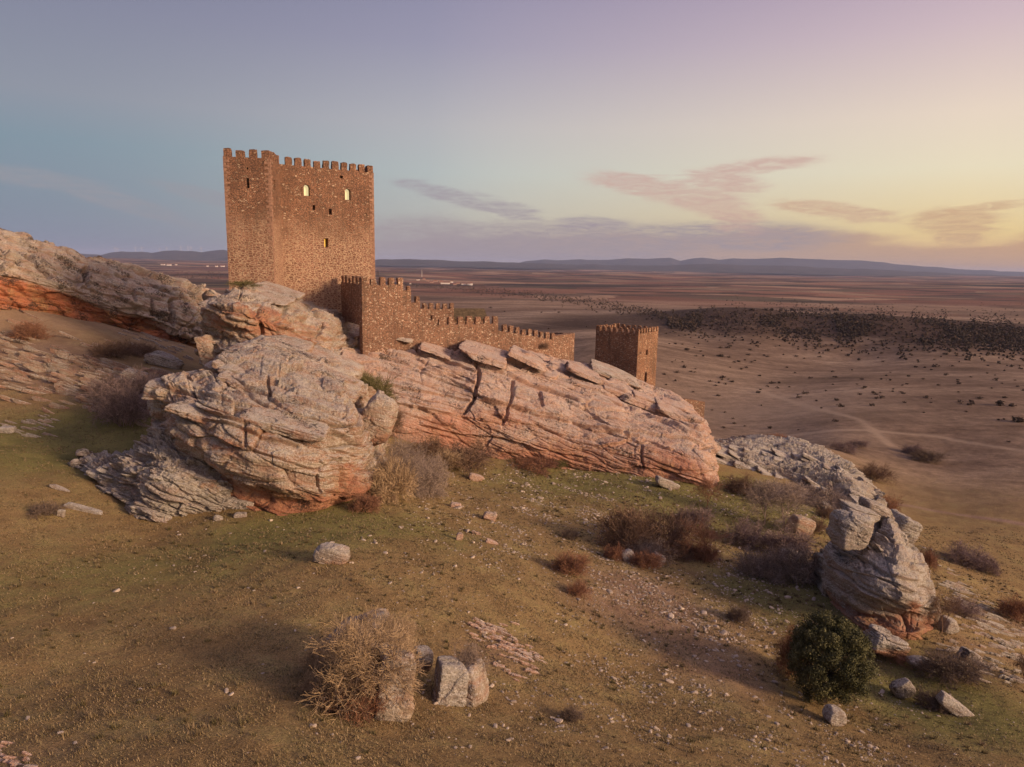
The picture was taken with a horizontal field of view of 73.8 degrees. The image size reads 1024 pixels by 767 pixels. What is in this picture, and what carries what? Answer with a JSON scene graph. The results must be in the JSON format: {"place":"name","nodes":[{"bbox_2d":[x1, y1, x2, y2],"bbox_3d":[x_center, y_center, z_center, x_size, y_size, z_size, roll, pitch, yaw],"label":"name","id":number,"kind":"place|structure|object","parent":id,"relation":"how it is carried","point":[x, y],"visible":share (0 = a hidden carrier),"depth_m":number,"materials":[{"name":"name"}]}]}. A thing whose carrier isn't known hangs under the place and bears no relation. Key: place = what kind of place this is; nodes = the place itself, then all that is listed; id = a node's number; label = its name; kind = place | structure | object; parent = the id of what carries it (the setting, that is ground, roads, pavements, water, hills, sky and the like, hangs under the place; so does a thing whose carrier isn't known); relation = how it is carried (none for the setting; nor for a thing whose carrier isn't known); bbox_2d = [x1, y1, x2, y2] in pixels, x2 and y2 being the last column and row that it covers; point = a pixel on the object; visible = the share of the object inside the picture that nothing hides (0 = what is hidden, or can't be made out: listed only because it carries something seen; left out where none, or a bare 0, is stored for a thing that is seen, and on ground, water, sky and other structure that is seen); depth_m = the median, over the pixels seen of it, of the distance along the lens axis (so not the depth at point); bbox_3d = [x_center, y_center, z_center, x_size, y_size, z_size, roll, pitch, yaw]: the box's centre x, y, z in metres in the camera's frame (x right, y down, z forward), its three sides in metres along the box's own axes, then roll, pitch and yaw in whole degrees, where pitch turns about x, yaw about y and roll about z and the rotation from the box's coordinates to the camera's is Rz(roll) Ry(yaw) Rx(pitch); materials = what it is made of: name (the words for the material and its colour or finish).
{"place":"outdoors","nodes":[
{"label":"outdoors","id":0,"kind":"place"},
{"bbox_2d":[81,250,227,260],"bbox_3d":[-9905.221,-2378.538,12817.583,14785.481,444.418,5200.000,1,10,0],"label":"hills","id":1,"kind":"structure","parent":0,"point":[219,255],"depth_m":11616.07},
{"bbox_2d":[0,258,1023,766],"bbox_3d":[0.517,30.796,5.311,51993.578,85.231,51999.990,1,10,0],"label":"ground","id":2,"kind":"structure","parent":0,"point":[972,482],"depth_m":55.55,"materials":[{"name":"soil"}]},
{"bbox_2d":[0,741,37,766],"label":"bedrock rubble","id":3,"kind":"object","parent":2,"relation":"on","point":[7,759],"visible":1,"depth_m":22.87,"materials":[{"name":"beige stone"}]},
{"bbox_2d":[0,414,59,437],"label":"bedrock rubble","id":4,"kind":"object","parent":2,"relation":"on","point":[29,421],"visible":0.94,"depth_m":81.72,"materials":[{"name":"grey stone"}]},
{"bbox_2d":[5,314,55,343],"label":"bare bush","id":5,"kind":"object","parent":2,"relation":"on","point":[29,329],"visible":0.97,"depth_m":114.98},
{"bbox_2d":[26,500,66,520],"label":"bare bush","id":6,"kind":"object","parent":2,"relation":"on","point":[48,508],"visible":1,"depth_m":55.69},
{"bbox_2d":[0,309,172,426],"bbox_3d":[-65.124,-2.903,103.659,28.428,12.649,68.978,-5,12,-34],"label":"bedrock rubble","id":7,"kind":"object","parent":2,"relation":"on","point":[24,361],"visible":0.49,"depth_m":102.56,"materials":[{"name":"stone"}]},
{"bbox_2d":[0,228,220,348],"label":"rock outcrop","id":8,"kind":"object","parent":2,"relation":"on","point":[45,276],"visible":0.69,"depth_m":139.64,"materials":[{"name":"stone"}]},
{"bbox_2d":[85,336,146,359],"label":"bare bush","id":9,"kind":"object","parent":2,"relation":"on","point":[105,349],"visible":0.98,"depth_m":111.90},
{"bbox_2d":[87,381,149,427],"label":"bare bush","id":10,"kind":"object","parent":2,"relation":"on","point":[133,408],"visible":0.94,"depth_m":83.84,"materials":[{"name":"plant"}]},
{"bbox_2d":[75,365,163,410],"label":"bare bush","id":11,"kind":"object","parent":2,"relation":"on","point":[139,379],"visible":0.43,"depth_m":89.84,"materials":[{"name":"plant"}]},
{"bbox_2d":[67,425,232,521],"bbox_3d":[-35.516,11.010,66.644,22.785,13.721,12.030,5,10,21],"label":"rock outcrop","id":12,"kind":"object","parent":2,"relation":"on","point":[165,480],"visible":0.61,"depth_m":61.67,"materials":[{"name":"grey stone"}]},
{"bbox_2d":[144,350,184,369],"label":"boulder","id":13,"kind":"object","parent":2,"relation":"on","point":[163,359],"visible":0.94,"depth_m":113.48,"materials":[{"name":"grey stone"}]},
{"bbox_2d":[147,345,392,515],"bbox_3d":[-26.448,7.651,76.255,25.236,23.357,34.166,1,10,0],"label":"rock outcrop","id":14,"kind":"object","parent":2,"relation":"on","point":[273,473],"visible":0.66,"depth_m":63.87,"materials":[{"name":"stone"}]},
{"bbox_2d":[141,370,215,400],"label":"rock slab","id":15,"kind":"object","parent":14,"relation":"on","point":[151,386],"visible":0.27,"depth_m":66.99,"materials":[{"name":"stone"}]},
{"bbox_2d":[163,397,210,423],"bbox_3d":[-28.190,2.873,63.485,6.375,2.600,4.665,1,10,0],"label":"rock slab","id":16,"kind":"object","parent":14,"relation":"on","point":[191,410],"visible":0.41,"depth_m":61.59,"materials":[{"name":"stone"}]},
{"bbox_2d":[223,335,313,352],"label":"rock slab","id":17,"kind":"object","parent":14,"relation":"on","point":[295,343],"visible":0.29,"depth_m":85.83,"materials":[{"name":"stone"}]},
{"bbox_2d":[239,407,329,441],"bbox_3d":[-20.539,3.684,62.441,7.821,2.638,4.252,1,10,0],"label":"rock slab","id":18,"kind":"object","parent":14,"relation":"on","point":[277,422],"visible":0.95,"depth_m":61.15,"materials":[{"name":"stone"}]},
{"bbox_2d":[310,345,363,379],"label":"rock slab","id":19,"kind":"object","parent":14,"relation":"on","point":[346,365],"visible":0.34,"depth_m":88.93,"materials":[{"name":"stone"}]},
{"bbox_2d":[329,368,363,402],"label":"rock slab","id":20,"kind":"object","parent":14,"relation":"on","point":[356,389],"visible":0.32,"depth_m":77.80,"materials":[{"name":"stone"}]},
{"bbox_2d":[360,390,398,445],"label":"rock outcrop","id":21,"kind":"object","parent":14,"relation":"on","point":[379,413],"visible":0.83,"depth_m":74.67,"materials":[{"name":"stone"}]},
{"bbox_2d":[194,285,359,368],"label":"rock outcrop","id":22,"kind":"object","parent":2,"relation":"on","point":[236,319],"visible":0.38,"depth_m":95.60,"materials":[{"name":"stone"}]},
{"bbox_2d":[194,334,215,366],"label":"rock slab","id":23,"kind":"object","parent":22,"relation":"on","point":[205,347],"visible":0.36,"depth_m":89.90,"materials":[{"name":"stone"}]},
{"bbox_2d":[238,281,304,305],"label":"rock slab","id":24,"kind":"object","parent":22,"relation":"on","point":[275,294],"visible":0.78,"depth_m":101.98,"materials":[{"name":"stone"}]},
{"bbox_2d":[223,148,374,313],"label":"castle keep","id":25,"kind":"structure","parent":22,"relation":"on","point":[307,229],"depth_m":114.86,"materials":[{"name":"beige"}]},
{"bbox_2d":[291,653,364,709],"bbox_3d":[-7.773,13.619,30.201,3.496,2.805,3.513,2,10,7],"label":"bare bush","id":26,"kind":"object","parent":2,"relation":"on","point":[307,687],"visible":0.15,"depth_m":29.81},
{"bbox_2d":[313,542,350,564],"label":"boulder","id":27,"kind":"object","parent":2,"relation":"on","point":[330,553],"visible":1,"depth_m":48.09,"materials":[{"name":"grey stone"}]},
{"bbox_2d":[307,668,378,719],"bbox_3d":[-6.806,13.278,29.108,3.829,2.806,3.210,1,10,-4],"label":"bare bush","id":28,"kind":"object","parent":2,"relation":"on","point":[339,703],"visible":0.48,"depth_m":28.36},
{"bbox_2d":[285,612,420,688],"bbox_3d":[-7.288,13.412,32.284,5.961,4.364,5.990,2,10,7],"label":"bare bush","id":29,"kind":"object","parent":2,"relation":"on","point":[312,658],"visible":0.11,"depth_m":31.54,"materials":[{"name":"plant"}]},
{"bbox_2d":[323,677,391,726],"bbox_3d":[-6.360,13.589,28.700,2.817,2.614,3.539,4,10,15],"label":"bare bush","id":30,"kind":"object","parent":2,"relation":"on","point":[373,704],"visible":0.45,"depth_m":28.33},
{"bbox_2d":[321,608,394,664],"bbox_3d":[-7.381,13.079,33.673,3.379,3.202,3.562,4,10,17],"label":"boulder","id":31,"kind":"object","parent":2,"relation":"on","point":[377,614],"visible":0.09,"depth_m":33.62,"materials":[{"name":"stone"}]},
{"bbox_2d":[297,611,429,727],"bbox_3d":[-6.237,12.361,29.108,5.375,4.866,5.427,1,10,0],"label":"bush","id":32,"kind":"object","parent":2,"relation":"on","point":[363,662],"visible":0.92,"depth_m":28.83,"materials":[{"name":"plant"}]},
{"bbox_2d":[346,491,383,513],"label":"bare bush","id":33,"kind":"object","parent":2,"relation":"on","point":[365,503],"visible":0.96,"depth_m":63.42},
{"bbox_2d":[336,603,419,652],"bbox_3d":[-6.342,12.160,32.987,3.878,2.421,3.897,2,10,7],"label":"bare bush","id":34,"kind":"object","parent":2,"relation":"on","point":[391,623],"visible":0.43,"depth_m":33.15,"materials":[{"name":"plant"}]},
{"bbox_2d":[360,369,403,405],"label":"shrub","id":35,"kind":"object","parent":2,"relation":"on","point":[376,385],"visible":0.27,"depth_m":93.02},
{"bbox_2d":[363,446,421,505],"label":"bare bush","id":36,"kind":"object","parent":2,"relation":"on","point":[403,484],"visible":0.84,"depth_m":69.51,"materials":[{"name":"plant"}]},
{"bbox_2d":[373,642,416,721],"bbox_3d":[-5.064,13.143,29.556,1.852,3.266,2.316,-1,10,-11],"label":"boulder","id":37,"kind":"object","parent":2,"relation":"on","point":[394,713],"visible":0.62,"depth_m":28.89,"materials":[{"name":"stone"}]},
{"bbox_2d":[375,427,449,500],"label":"bush","id":38,"kind":"object","parent":2,"relation":"on","point":[406,457],"visible":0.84,"depth_m":73.06,"materials":[{"name":"plant"}]},
{"bbox_2d":[379,441,453,500],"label":"bare bush","id":39,"kind":"object","parent":2,"relation":"on","point":[432,483],"visible":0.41,"depth_m":77.52,"materials":[{"name":"plant"}]},
{"bbox_2d":[413,645,432,673],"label":"boulder","id":40,"kind":"object","parent":2,"relation":"on","point":[428,658],"visible":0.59,"depth_m":34.91,"materials":[{"name":"grey stone"}]},
{"bbox_2d":[409,433,454,458],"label":"bare bush","id":41,"kind":"object","parent":2,"relation":"on","point":[434,446],"visible":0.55,"depth_m":95.49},
{"bbox_2d":[430,448,464,470],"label":"bare bush","id":42,"kind":"object","parent":2,"relation":"on","point":[454,457],"visible":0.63,"depth_m":93.77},
{"bbox_2d":[432,655,468,706],"bbox_3d":[-3.076,14.484,33.073,1.761,2.418,2.310,-2,10,-17],"label":"boulder","id":43,"kind":"object","parent":2,"relation":"on","point":[451,677],"visible":0.93,"depth_m":32.32,"materials":[{"name":"grey stone"}]},
{"bbox_2d":[447,308,486,323],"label":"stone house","id":44,"kind":"structure","parent":2,"relation":"on","point":[472,312],"depth_m":137.22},
{"bbox_2d":[439,436,501,476],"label":"bare bush","id":45,"kind":"object","parent":2,"relation":"on","point":[476,456],"visible":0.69,"depth_m":96.44,"materials":[{"name":"plant"}]},
{"bbox_2d":[464,658,488,706],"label":"boulder","id":46,"kind":"object","parent":2,"relation":"on","point":[478,692],"visible":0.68,"depth_m":32.97,"materials":[{"name":"stone"}]},
{"bbox_2d":[451,639,488,683],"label":"bare bush","id":47,"kind":"object","parent":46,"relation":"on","point":[464,658],"visible":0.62,"depth_m":33.72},
{"bbox_2d":[468,617,547,674],"bbox_3d":[-0.379,15.776,40.864,4.016,1.436,6.898,-2,10,-18],"label":"bedrock rubble","id":48,"kind":"object","parent":2,"relation":"on","point":[492,628],"visible":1,"depth_m":41.12,"materials":[{"name":"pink stone"}]},
{"bbox_2d":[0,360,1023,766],"bbox_3d":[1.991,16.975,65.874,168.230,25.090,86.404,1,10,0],"label":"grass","id":49,"kind":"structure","parent":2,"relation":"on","point":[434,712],"depth_m":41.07,"materials":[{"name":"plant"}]},
{"bbox_2d":[8,461,1023,766],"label":"gravel","id":50,"kind":"structure","parent":2,"relation":"on","point":[520,531],"depth_m":55.31,"materials":[{"name":"stone"}]},
{"bbox_2d":[322,322,721,487],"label":"rock outcrop","id":51,"kind":"object","parent":2,"relation":"on","point":[459,396],"visible":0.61,"depth_m":106.34,"materials":[{"name":"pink stone"}]},
{"bbox_2d":[418,342,452,359],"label":"rock slab","id":52,"kind":"object","parent":51,"relation":"on","point":[439,351],"visible":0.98,"depth_m":113.91,"materials":[{"name":"beige stone"}]},
{"bbox_2d":[341,275,574,360],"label":"curtain wall","id":53,"kind":"structure","parent":51,"relation":"on","point":[383,315],"depth_m":114.57,"materials":[{"name":"stone"}]},
{"bbox_2d":[422,303,453,324],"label":"wall","id":54,"kind":"structure","parent":53,"relation":"attached to","point":[444,312],"depth_m":132.54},
{"bbox_2d":[459,340,506,368],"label":"rock slab","id":55,"kind":"object","parent":51,"relation":"on","point":[485,353],"visible":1,"depth_m":114.40,"materials":[{"name":"beige stone"}]},
{"bbox_2d":[507,345,545,370],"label":"rock slab","id":56,"kind":"object","parent":51,"relation":"on","point":[526,357],"visible":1,"depth_m":117.68,"materials":[{"name":"beige stone"}]},
{"bbox_2d":[565,361,602,383],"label":"rock slab","id":57,"kind":"object","parent":51,"relation":"on","point":[584,372],"visible":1,"depth_m":120.97,"materials":[{"name":"beige stone"}]},
{"bbox_2d":[589,359,640,389],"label":"rock slab","id":58,"kind":"object","parent":51,"relation":"on","point":[606,370],"visible":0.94,"depth_m":128.48,"materials":[{"name":"stone"}]},
{"bbox_2d":[655,396,710,432],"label":"rock slab","id":59,"kind":"object","parent":51,"relation":"on","point":[669,410],"visible":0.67,"depth_m":116.93,"materials":[{"name":"beige stone"}]},
{"bbox_2d":[511,455,561,477],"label":"bare bush","id":60,"kind":"object","parent":2,"relation":"on","point":[546,463],"visible":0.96,"depth_m":100.82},
{"bbox_2d":[545,549,592,576],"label":"bare bush","id":61,"kind":"object","parent":2,"relation":"on","point":[564,563],"visible":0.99,"depth_m":58.72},
{"bbox_2d":[161,271,1023,370],"bbox_3d":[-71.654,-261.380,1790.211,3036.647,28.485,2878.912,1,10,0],"label":"woodland","id":62,"kind":"object","parent":2,"relation":"on","point":[959,333],"visible":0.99,"depth_m":569.99,"materials":[{"name":"green plant"}]},
{"bbox_2d":[591,497,661,549],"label":"bare bush","id":63,"kind":"object","parent":2,"relation":"on","point":[625,521],"visible":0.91,"depth_m":69.92,"materials":[{"name":"plant"}]},
{"bbox_2d":[595,323,658,385],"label":"watch tower","id":64,"kind":"structure","parent":2,"relation":"on","point":[631,351],"depth_m":154.31,"materials":[{"name":"stone"}]},
{"bbox_2d":[627,547,667,570],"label":"bare bush","id":65,"kind":"object","parent":2,"relation":"on","point":[643,560],"visible":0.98,"depth_m":65.54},
{"bbox_2d":[623,532,678,563],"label":"bare bush","id":66,"kind":"object","parent":2,"relation":"on","point":[641,548],"visible":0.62,"depth_m":69.11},
{"bbox_2d":[623,501,697,566],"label":"bare bush","id":67,"kind":"object","parent":2,"relation":"on","point":[675,533],"visible":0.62,"depth_m":72.22,"materials":[{"name":"plant"}]},
{"bbox_2d":[667,502,716,527],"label":"bare bush","id":68,"kind":"object","parent":2,"relation":"on","point":[691,515],"visible":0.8,"depth_m":82.43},
{"bbox_2d":[672,512,729,562],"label":"bush","id":69,"kind":"object","parent":2,"relation":"on","point":[701,536],"visible":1,"depth_m":70.58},
{"bbox_2d":[687,541,723,563],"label":"bare bush","id":70,"kind":"object","parent":2,"relation":"on","point":[710,556],"visible":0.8,"depth_m":71.29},
{"bbox_2d":[690,473,728,506],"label":"bush","id":71,"kind":"object","parent":2,"relation":"on","point":[707,485],"visible":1,"depth_m":90.52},
{"bbox_2d":[722,601,751,627],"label":"bare bush","id":72,"kind":"object","parent":2,"relation":"on","point":[739,614],"visible":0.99,"depth_m":54.74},
{"bbox_2d":[720,472,755,496],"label":"bare bush","id":73,"kind":"object","parent":2,"relation":"on","point":[736,485],"visible":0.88,"depth_m":101.28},
{"bbox_2d":[719,515,774,549],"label":"bare bush","id":74,"kind":"object","parent":2,"relation":"on","point":[746,536],"visible":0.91,"depth_m":79.16,"materials":[{"name":"plant"}]},
{"bbox_2d":[728,544,789,583],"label":"bare bush","id":75,"kind":"object","parent":2,"relation":"on","point":[747,564],"visible":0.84,"depth_m":68.05,"materials":[{"name":"plant"}]},
{"bbox_2d":[733,473,801,520],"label":"bush","id":76,"kind":"object","parent":2,"relation":"on","point":[759,501],"visible":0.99,"depth_m":87.59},
{"bbox_2d":[742,477,810,502],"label":"bare bush","id":77,"kind":"object","parent":2,"relation":"on","point":[796,486],"visible":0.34,"depth_m":99.42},
{"bbox_2d":[754,525,820,553],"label":"bare bush","id":78,"kind":"object","parent":2,"relation":"on","point":[774,541],"visible":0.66,"depth_m":76.67,"materials":[{"name":"plant"}]},
{"bbox_2d":[773,618,803,678],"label":"bare bush","id":79,"kind":"object","parent":2,"relation":"on","point":[785,649],"visible":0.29,"depth_m":46.71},
{"bbox_2d":[759,538,825,586],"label":"bare bush","id":80,"kind":"object","parent":2,"relation":"on","point":[793,558],"visible":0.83,"depth_m":66.09,"materials":[{"name":"plant"}]},
{"bbox_2d":[764,481,822,533],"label":"bush","id":81,"kind":"object","parent":2,"relation":"on","point":[792,497],"visible":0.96,"depth_m":86.40,"materials":[{"name":"plant"}]},
{"bbox_2d":[714,434,886,506],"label":"rock outcrop","id":82,"kind":"object","parent":2,"relation":"on","point":[818,473],"visible":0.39,"depth_m":118.59,"materials":[{"name":"grey stone"}]},
{"bbox_2d":[786,514,815,534],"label":"boulder","id":83,"kind":"object","parent":2,"relation":"on","point":[808,526],"visible":0.74,"depth_m":84.85,"materials":[{"name":"stone"}]},
{"bbox_2d":[791,481,850,510],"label":"bare bush","id":84,"kind":"object","parent":2,"relation":"on","point":[827,495],"visible":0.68,"depth_m":102.09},
{"bbox_2d":[786,608,879,707],"bbox_3d":[20.227,17.679,43.356,5.353,6.466,5.260,1,10,0],"label":"evergreen oak","id":85,"kind":"object","parent":2,"relation":"on","point":[824,649],"visible":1,"depth_m":42.34,"materials":[{"name":"green plant"}]},
{"bbox_2d":[822,704,846,725],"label":"boulder","id":86,"kind":"object","parent":2,"relation":"on","point":[833,715],"visible":0.99,"depth_m":39.86,"materials":[{"name":"grey stone"}]},
{"bbox_2d":[811,517,941,639],"bbox_3d":[33.308,21.465,62.368,11.858,18.445,17.367,1,10,0],"label":"rock outcrop","id":87,"kind":"object","parent":2,"relation":"on","point":[869,584],"visible":0.67,"depth_m":55.95,"materials":[{"name":"grey stone"}]},
{"bbox_2d":[826,508,874,550],"bbox_3d":[29.079,12.496,58.875,3.260,3.218,3.399,0,10,-9],"label":"rock outcrop","id":88,"kind":"object","parent":87,"relation":"on","point":[846,530],"visible":0.99,"depth_m":57.56,"materials":[{"name":"grey stone"}]},
{"bbox_2d":[839,501,880,522],"bbox_3d":[30.384,11.238,59.657,3.022,1.453,2.858,1,10,0],"label":"rock slab","id":89,"kind":"object","parent":88,"relation":"on","point":[850,507],"visible":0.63,"depth_m":58.95,"materials":[{"name":"grey stone"}]},
{"bbox_2d":[858,496,894,519],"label":"rock outcrop","id":90,"kind":"object","parent":87,"relation":"on","point":[882,510],"visible":0.91,"depth_m":62.12,"materials":[{"name":"grey stone"}]},
{"bbox_2d":[881,509,922,544],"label":"rock outcrop","id":91,"kind":"object","parent":87,"relation":"on","point":[910,528],"visible":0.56,"depth_m":61.55,"materials":[{"name":"grey stone"}]},
{"bbox_2d":[856,460,899,484],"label":"bare bush","id":92,"kind":"object","parent":2,"relation":"on","point":[871,470],"visible":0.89,"depth_m":135.66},
{"bbox_2d":[863,624,910,661],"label":"rock outcrop","id":93,"kind":"object","parent":2,"relation":"on","point":[884,640],"visible":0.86,"depth_m":50.50,"materials":[{"name":"grey stone"}]},
{"bbox_2d":[889,677,915,698],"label":"boulder","id":94,"kind":"object","parent":2,"relation":"on","point":[901,688],"visible":0.95,"depth_m":45.89,"materials":[{"name":"grey stone"}]},
{"bbox_2d":[906,687,949,716],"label":"bare bush","id":95,"kind":"object","parent":2,"relation":"on","point":[929,700],"visible":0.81,"depth_m":44.59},
{"bbox_2d":[907,448,951,463],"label":"bare bush","id":96,"kind":"object","parent":2,"relation":"on","point":[924,455],"visible":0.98,"depth_m":164.50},
{"bbox_2d":[925,586,968,633],"bbox_3d":[35.129,18.593,55.785,3.238,4.457,2.556,1,10,0],"label":"bush","id":97,"kind":"object","parent":2,"relation":"on","point":[935,603],"visible":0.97,"depth_m":55.50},
{"bbox_2d":[908,644,994,695],"bbox_3d":[31.100,20.350,48.579,4.712,3.832,5.166,-5,11,-31],"label":"bare bush","id":98,"kind":"object","parent":2,"relation":"on","point":[952,669],"visible":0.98,"depth_m":47.91,"materials":[{"name":"plant"}]},
{"bbox_2d":[936,690,974,716],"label":"boulder","id":99,"kind":"object","parent":2,"relation":"on","point":[945,700],"visible":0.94,"depth_m":43.56,"materials":[{"name":"grey stone"}]},
{"bbox_2d":[946,593,986,622],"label":"bare bush","id":100,"kind":"object","parent":2,"relation":"on","point":[970,611],"visible":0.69,"depth_m":64.15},
{"bbox_2d":[937,538,996,571],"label":"bare bush","id":101,"kind":"object","parent":2,"relation":"on","point":[964,554],"visible":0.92,"depth_m":90.05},
{"bbox_2d":[936,627,1023,683],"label":"bedrock rubble","id":102,"kind":"object","parent":2,"relation":"on","point":[994,666],"visible":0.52,"depth_m":51.23,"materials":[{"name":"grey stone"}]},
{"bbox_2d":[938,568,1023,683],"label":"bedrock rubble","id":103,"kind":"object","parent":2,"relation":"on","point":[985,625],"visible":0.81,"depth_m":63.03,"materials":[{"name":"grey stone"}]},
{"bbox_2d":[991,592,1023,622],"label":"bare bush","id":104,"kind":"object","parent":2,"relation":"on","point":[1017,609],"visible":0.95,"depth_m":69.71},
{"bbox_2d":[0,0,1023,271],"label":"sky","id":105,"kind":"structure","parent":0,"point":[517,131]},
{"bbox_2d":[375,259,1004,276],"bbox_3d":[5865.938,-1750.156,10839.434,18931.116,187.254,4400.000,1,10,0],"label":"hills","id":106,"kind":"structure","parent":0,"point":[729,268],"depth_m":9767.49,"materials":[{"name":"soil"}]},
{"bbox_2d":[520,258,1023,275],"bbox_3d":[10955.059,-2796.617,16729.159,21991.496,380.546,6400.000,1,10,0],"label":"hills","id":107,"kind":"structure","parent":0,"point":[845,264],"depth_m":15783.88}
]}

